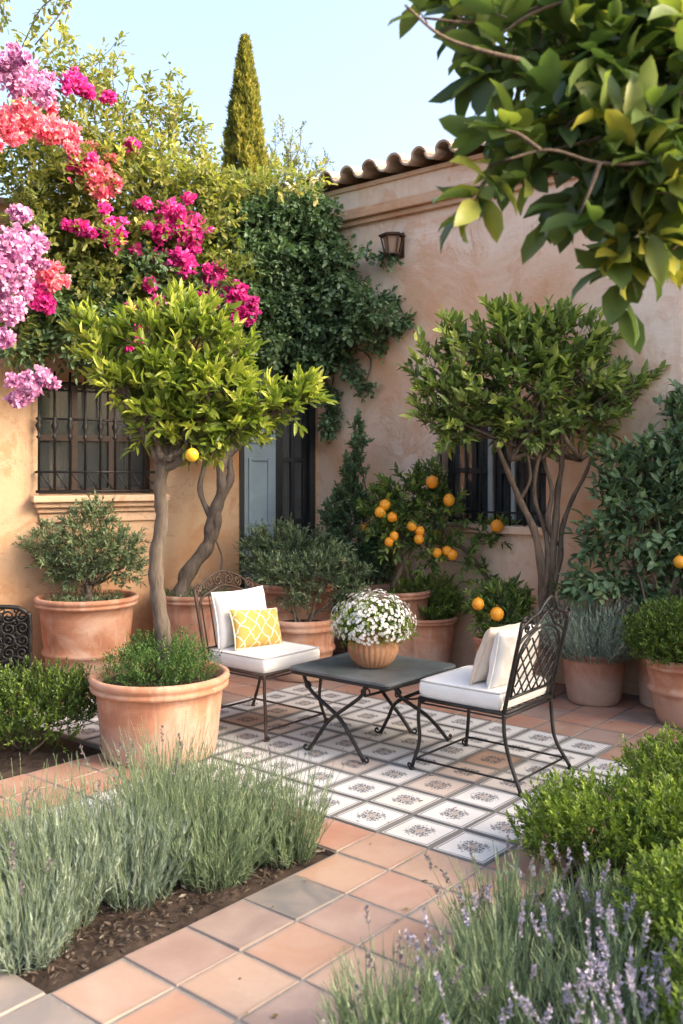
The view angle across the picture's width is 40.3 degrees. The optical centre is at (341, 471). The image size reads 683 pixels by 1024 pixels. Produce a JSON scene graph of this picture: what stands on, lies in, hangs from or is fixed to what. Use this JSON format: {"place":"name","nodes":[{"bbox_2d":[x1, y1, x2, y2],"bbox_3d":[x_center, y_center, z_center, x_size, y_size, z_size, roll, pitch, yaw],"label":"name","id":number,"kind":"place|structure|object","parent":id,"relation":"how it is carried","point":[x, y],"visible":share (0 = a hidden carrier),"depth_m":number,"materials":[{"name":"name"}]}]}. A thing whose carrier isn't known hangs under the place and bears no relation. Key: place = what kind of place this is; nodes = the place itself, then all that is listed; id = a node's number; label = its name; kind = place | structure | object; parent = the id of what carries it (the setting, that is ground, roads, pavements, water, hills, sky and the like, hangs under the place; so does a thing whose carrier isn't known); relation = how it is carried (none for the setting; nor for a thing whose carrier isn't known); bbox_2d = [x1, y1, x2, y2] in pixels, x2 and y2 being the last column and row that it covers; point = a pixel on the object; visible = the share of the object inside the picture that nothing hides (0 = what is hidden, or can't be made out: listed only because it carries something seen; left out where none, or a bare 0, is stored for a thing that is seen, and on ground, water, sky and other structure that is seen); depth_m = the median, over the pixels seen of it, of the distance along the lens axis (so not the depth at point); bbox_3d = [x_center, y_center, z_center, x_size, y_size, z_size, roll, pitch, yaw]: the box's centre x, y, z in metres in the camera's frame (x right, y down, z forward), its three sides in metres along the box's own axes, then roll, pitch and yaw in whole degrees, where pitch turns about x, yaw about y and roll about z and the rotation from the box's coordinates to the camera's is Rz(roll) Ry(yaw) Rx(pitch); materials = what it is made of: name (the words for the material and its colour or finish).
{"place":"outdoors","nodes":[
{"label":"outdoors","id":0,"kind":"place"},
{"bbox_2d":[0,721,101,779],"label":"soil bed","id":1,"kind":"object","parent":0,"point":[35,760],"visible":0.59,"depth_m":4.93,"materials":[{"name":"brown soil"}]},
{"bbox_2d":[0,655,102,754],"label":"boxwood","id":2,"kind":"object","parent":1,"relation":"on","point":[71,690],"visible":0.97,"depth_m":4.90,"materials":[{"name":"green plant"}]},
{"bbox_2d":[0,0,544,213],"label":"sky","id":3,"kind":"structure","parent":0,"point":[362,92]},
{"bbox_2d":[2,684,637,866],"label":"patterned tile floor","id":4,"kind":"structure","parent":0,"point":[378,804],"depth_m":4.80,"materials":[{"name":"white tile"}]},
{"bbox_2d":[60,275,338,768],"bbox_3d":[-0.759,0.218,4.970,1.500,2.557,0.747,0,0,0],"label":"lemon tree","id":5,"kind":"object","parent":4,"relation":"on","point":[150,681],"visible":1,"depth_m":4.88,"materials":[{"name":"green plant"}]},
{"bbox_2d":[193,570,328,741],"bbox_3d":[-0.492,1.053,5.561,0.672,0.892,0.541,0,0,40],"label":"garden chair","id":6,"kind":"object","parent":4,"relation":"on","point":[264,661],"visible":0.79,"depth_m":5.42,"materials":[{"name":"white fabric"}]},
{"bbox_2d":[211,585,266,649],"bbox_3d":[-0.609,0.885,5.660,0.158,0.346,0.439,0,0,43],"label":"back cushion","id":7,"kind":"object","parent":6,"relation":"on","point":[249,598],"visible":0.62,"depth_m":5.53,"materials":[{"name":"white fabric"}]},
{"bbox_2d":[228,608,282,649],"bbox_3d":[-0.508,0.935,5.562,0.379,0.259,0.149,0,0,-41],"label":"lumbar pillow","id":8,"kind":"object","parent":6,"relation":"on","point":[254,627],"visible":0.96,"depth_m":5.50,"materials":[{"name":"yellow fabric"}]},
{"bbox_2d":[290,652,455,763],"bbox_3d":[0.165,1.283,5.131,0.694,0.426,0.687,0,0,40],"label":"table","id":9,"kind":"object","parent":4,"relation":"on","point":[397,673],"visible":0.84,"depth_m":5.00,"materials":[{"name":"metal"}]},
{"bbox_2d":[329,588,418,668],"bbox_3d":[0.173,0.855,5.132,0.501,0.427,0.486,0,0,0],"label":"flower bowl","id":10,"kind":"object","parent":9,"relation":"on","point":[375,637],"visible":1,"depth_m":5.02,"materials":[{"name":"ceramic"}]},
{"bbox_2d":[407,595,571,796],"bbox_3d":[0.757,1.045,4.692,0.677,0.908,0.541,0,0,40],"label":"garden chair","id":11,"kind":"object","parent":4,"relation":"on","point":[453,688],"visible":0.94,"depth_m":4.55,"materials":[{"name":"white fabric"}]},
{"bbox_2d":[469,623,519,684],"bbox_3d":[0.783,0.914,4.669,0.168,0.325,0.389,0,0,30],"label":"throw pillow","id":12,"kind":"object","parent":11,"relation":"on","point":[480,671],"visible":0.43,"depth_m":4.53,"materials":[{"name":"beige fabric"}]},
{"bbox_2d":[486,624,540,689],"bbox_3d":[0.856,0.905,4.608,0.137,0.292,0.419,0,0,42],"label":"back cushion","id":13,"kind":"object","parent":11,"relation":"on","point":[502,654],"visible":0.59,"depth_m":4.47,"materials":[{"name":"white fabric"}]},
{"bbox_2d":[0,648,682,1023],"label":"terracotta paving","id":14,"kind":"structure","parent":0,"point":[120,988],"depth_m":3.06,"materials":[{"name":"tile"}]},
{"bbox_2d":[0,605,32,685],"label":"iron screen","id":15,"kind":"object","parent":14,"relation":"on","point":[16,637],"visible":0.74,"depth_m":6.23,"materials":[{"name":"black metal"}]},
{"bbox_2d":[11,490,150,683],"bbox_3d":[-1.883,0.811,6.765,0.968,1.372,0.745,0,0,-29],"label":"potted olive","id":16,"kind":"object","parent":14,"relation":"on","point":[89,624],"visible":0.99,"depth_m":6.67,"materials":[{"name":"ceramic"}]},
{"bbox_2d":[0,0,337,408],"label":"bougainvillea","id":17,"kind":"object","parent":14,"relation":"on","point":[122,260],"visible":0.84,"depth_m":6.57,"materials":[{"name":"pink plant"}]},
{"bbox_2d":[149,371,290,659],"bbox_3d":[-0.922,0.308,7.150,1.095,2.378,0.697,0,0,0],"label":"gnarled tree","id":18,"kind":"object","parent":14,"relation":"on","point":[180,606],"visible":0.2,"depth_m":7.05,"materials":[{"name":"grey plant"}]},
{"bbox_2d":[232,512,355,618],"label":"potted herbs","id":19,"kind":"object","parent":14,"relation":"on","point":[258,540],"visible":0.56,"depth_m":7.23,"materials":[{"name":"plant"}]},
{"bbox_2d":[248,537,378,682],"bbox_3d":[-0.204,0.985,6.800,0.955,1.025,0.541,0,0,0],"label":"potted shrub","id":20,"kind":"object","parent":14,"relation":"on","point":[313,627],"visible":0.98,"depth_m":6.75,"materials":[{"name":"green plant"}]},
{"bbox_2d":[387,562,472,662],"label":"potted shrub","id":21,"kind":"object","parent":14,"relation":"on","point":[433,640],"visible":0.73,"depth_m":6.86,"materials":[{"name":"green plant"}]},
{"bbox_2d":[354,453,520,656],"bbox_3d":[0.731,0.668,6.999,1.303,1.658,0.600,0,0,0],"label":"orange tree","id":22,"kind":"object","parent":14,"relation":"on","point":[397,515],"visible":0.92,"depth_m":6.88,"materials":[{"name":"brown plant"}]},
{"bbox_2d":[460,571,537,653],"bbox_3d":[1.072,1.093,6.433,0.560,0.807,0.443,0,0,-30],"label":"dwarf orange","id":23,"kind":"object","parent":14,"relation":"on","point":[521,601],"visible":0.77,"depth_m":6.40,"materials":[{"name":"plant"}]},
{"bbox_2d":[397,291,671,698],"bbox_3d":[1.259,0.153,6.182,1.807,2.735,0.824,0,0,0],"label":"citrus tree","id":24,"kind":"object","parent":14,"relation":"on","point":[521,330],"visible":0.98,"depth_m":6.14,"materials":[{"name":"green plant"}]},
{"bbox_2d":[530,593,655,706],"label":"potted lavender","id":25,"kind":"object","parent":14,"relation":"on","point":[594,662],"visible":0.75,"depth_m":5.92,"materials":[{"name":"ceramic"}]},
{"bbox_2d":[548,378,682,708],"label":"shrub","id":26,"kind":"object","parent":14,"relation":"on","point":[633,484],"depth_m":5.93,"materials":[{"name":"plant"}]},
{"bbox_2d":[616,590,682,728],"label":"potted boxwood","id":27,"kind":"object","parent":14,"relation":"on","point":[663,664],"visible":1,"depth_m":5.43,"materials":[{"name":"ceramic"}]},
{"bbox_2d":[373,833,682,1023],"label":"soil bed","id":28,"kind":"object","parent":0,"point":[645,957],"visible":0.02,"depth_m":2.90,"materials":[{"name":"brown soil"}]},
{"bbox_2d":[0,827,673,1021],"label":"mulch","id":29,"kind":"object","parent":28,"relation":"on","point":[105,929],"visible":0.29,"depth_m":3.09,"materials":[{"name":"brown soil"}]},
{"bbox_2d":[0,786,61,896],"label":"lavender","id":30,"kind":"object","parent":29,"relation":"on","point":[24,805],"visible":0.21,"depth_m":3.12,"materials":[{"name":"green plant"}]},
{"bbox_2d":[0,841,96,976],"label":"lavender","id":31,"kind":"object","parent":29,"relation":"on","point":[29,939],"visible":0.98,"depth_m":2.85,"materials":[{"name":"green plant"}]},
{"bbox_2d":[0,752,96,902],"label":"lavender","id":32,"kind":"object","parent":29,"relation":"on","point":[23,822],"visible":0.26,"depth_m":3.25,"materials":[{"name":"green plant"}]},
{"bbox_2d":[0,770,138,934],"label":"lavender","id":33,"kind":"object","parent":29,"relation":"on","point":[60,861],"visible":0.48,"depth_m":3.08,"materials":[{"name":"green plant"}]},
{"bbox_2d":[5,743,168,885],"bbox_3d":[-0.917,1.274,3.447,0.545,0.482,0.537,0,0,38],"label":"lavender","id":34,"kind":"object","parent":29,"relation":"on","point":[36,789],"visible":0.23,"depth_m":3.43,"materials":[{"name":"green plant"}]},
{"bbox_2d":[52,762,219,912],"bbox_3d":[-0.712,1.280,3.340,0.567,0.462,0.538,0,0,-29],"label":"lavender","id":35,"kind":"object","parent":29,"relation":"on","point":[139,874],"visible":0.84,"depth_m":3.26,"materials":[{"name":"green plant"}]},
{"bbox_2d":[79,724,246,864],"bbox_3d":[-0.668,1.266,3.680,0.553,0.491,0.612,0,0,11],"label":"lavender","id":36,"kind":"object","parent":29,"relation":"on","point":[178,758],"visible":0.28,"depth_m":3.63,"materials":[{"name":"green plant"}]},
{"bbox_2d":[98,711,241,821],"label":"lavender","id":37,"kind":"object","parent":29,"relation":"on","point":[153,759],"visible":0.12,"depth_m":3.90,"materials":[{"name":"green plant"}]},
{"bbox_2d":[133,743,306,893],"bbox_3d":[-0.447,1.263,3.430,0.577,0.503,0.594,0,0,-27],"label":"lavender","id":38,"kind":"object","parent":29,"relation":"on","point":[211,859],"visible":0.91,"depth_m":3.38,"materials":[{"name":"green plant"}]},
{"bbox_2d":[151,731,291,850],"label":"lavender","id":39,"kind":"object","parent":29,"relation":"on","point":[221,763],"visible":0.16,"depth_m":3.75,"materials":[{"name":"green plant"}]},
{"bbox_2d":[203,739,343,868],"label":"lavender","id":40,"kind":"object","parent":29,"relation":"on","point":[292,847],"visible":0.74,"depth_m":3.58,"materials":[{"name":"green plant"}]},
{"bbox_2d":[321,1015,400,1023],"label":"lavender","id":41,"kind":"object","parent":28,"relation":"on","point":[323,1021],"visible":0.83,"depth_m":2.16,"materials":[{"name":"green plant"}]},
{"bbox_2d":[310,903,491,1023],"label":"lavender","id":42,"kind":"object","parent":28,"relation":"on","point":[405,1010],"visible":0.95,"depth_m":2.35,"materials":[{"name":"green plant"}]},
{"bbox_2d":[395,883,582,1023],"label":"lavender","id":43,"kind":"object","parent":28,"relation":"on","point":[500,993],"visible":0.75,"depth_m":2.52,"materials":[{"name":"green plant"}]},
{"bbox_2d":[434,970,584,1023],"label":"lavender","id":44,"kind":"object","parent":28,"relation":"on","point":[549,1011],"visible":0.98,"depth_m":2.18,"materials":[{"name":"purple plant"}]},
{"bbox_2d":[424,831,597,971],"bbox_3d":[0.506,1.347,2.879,0.499,0.329,0.517,0,0,0],"label":"lavender","id":45,"kind":"object","parent":28,"relation":"on","point":[513,889],"visible":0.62,"depth_m":2.88,"materials":[{"name":"green plant"}]},
{"bbox_2d":[388,0,682,353],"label":"overhanging tree","id":46,"kind":"object","parent":28,"relation":"on","point":[601,81],"visible":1,"depth_m":2.12,"materials":[{"name":"green plant"}]},
{"bbox_2d":[514,842,660,971],"bbox_3d":[0.784,1.336,2.919,0.515,0.352,0.508,0,0,26],"label":"lavender","id":47,"kind":"object","parent":28,"relation":"on","point":[586,902],"visible":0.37,"depth_m":2.92,"materials":[{"name":"green plant"}]},
{"bbox_2d":[503,762,682,882],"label":"boxwood","id":48,"kind":"object","parent":28,"relation":"on","point":[569,819],"visible":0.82,"depth_m":3.39,"materials":[{"name":"green plant"}]},
{"bbox_2d":[508,941,682,1023],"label":"lavender","id":49,"kind":"object","parent":28,"relation":"on","point":[630,976],"visible":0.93,"depth_m":2.17,"materials":[{"name":"purple plant"}]},
{"bbox_2d":[529,886,682,1023],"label":"lavender","id":50,"kind":"object","parent":28,"relation":"on","point":[650,1003],"visible":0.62,"depth_m":2.43,"materials":[{"name":"green plant"}]},
{"bbox_2d":[599,836,682,988],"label":"boxwood","id":51,"kind":"object","parent":28,"relation":"on","point":[665,893],"visible":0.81,"depth_m":2.64,"materials":[{"name":"green plant"}]},
{"bbox_2d":[612,720,682,796],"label":"boxwood","id":52,"kind":"object","parent":28,"relation":"on","point":[668,754],"visible":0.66,"depth_m":4.03,"materials":[{"name":"green plant"}]},
{"bbox_2d":[615,764,682,852],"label":"boxwood","id":53,"kind":"object","parent":28,"relation":"on","point":[663,798],"visible":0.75,"depth_m":3.31,"materials":[{"name":"green plant"}]},
{"bbox_2d":[640,910,682,1023],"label":"boxwood","id":54,"kind":"object","parent":28,"relation":"on","point":[669,1014],"visible":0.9,"depth_m":2.22,"materials":[{"name":"green plant"}]},
{"label":"ground","id":55,"kind":"structure","parent":0,"visible":0},
{"bbox_2d":[219,33,273,195],"bbox_3d":[-1.764,-3.255,17.003,1.685,9.570,1.688,0,0,0],"label":"cypress","id":56,"kind":"object","parent":55,"relation":"on","point":[243,135],"visible":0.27,"depth_m":16.79,"materials":[{"name":"green plant"}]},
{"bbox_2d":[261,114,333,193],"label":"skyline shrub","id":57,"kind":"object","parent":55,"relation":"on","point":[289,152],"visible":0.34,"depth_m":9.39,"materials":[{"name":"green plant"}]},
{"bbox_2d":[0,139,682,695],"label":"house","id":58,"kind":"structure","parent":55,"relation":"on","point":[64,445],"depth_m":7.25,"materials":[{"name":"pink paint"}]},
{"bbox_2d":[30,371,168,522],"bbox_3d":[-1.911,-0.185,7.244,1.030,1.130,0.482,0,0,-29],"label":"window","id":59,"kind":"structure","parent":58,"relation":"in","point":[63,437],"depth_m":7.22,"materials":[{"name":"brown wood"}]},
{"bbox_2d":[239,325,314,588],"bbox_3d":[-0.585,0.130,7.954,0.700,2.700,0.274,0,0,-29],"label":"door","id":60,"kind":"structure","parent":58,"relation":"in","point":[266,474],"depth_m":7.91,"materials":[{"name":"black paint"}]},
{"bbox_2d":[197,181,417,443],"bbox_3d":[-0.320,-1.313,7.659,1.854,2.149,1.201,0,0,0],"label":"ivy","id":61,"kind":"object","parent":58,"relation":"attached to","point":[317,309],"visible":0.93,"depth_m":7.50,"materials":[{"name":"green plant"}]},
{"bbox_2d":[378,232,405,258],"bbox_3d":[0.404,-1.820,7.424,0.220,0.200,0.204,0,0,0],"label":"wall lantern","id":62,"kind":"object","parent":58,"relation":"attached to","point":[394,243],"depth_m":7.38,"materials":[{"name":"brown metal"}]},
{"bbox_2d":[432,416,548,535],"bbox_3d":[1.175,0.018,7.041,1.026,0.875,0.325,0,0,40],"label":"window","id":63,"kind":"structure","parent":58,"relation":"in","point":[519,469],"depth_m":7.06,"materials":[{"name":"black paint"}]}
]}

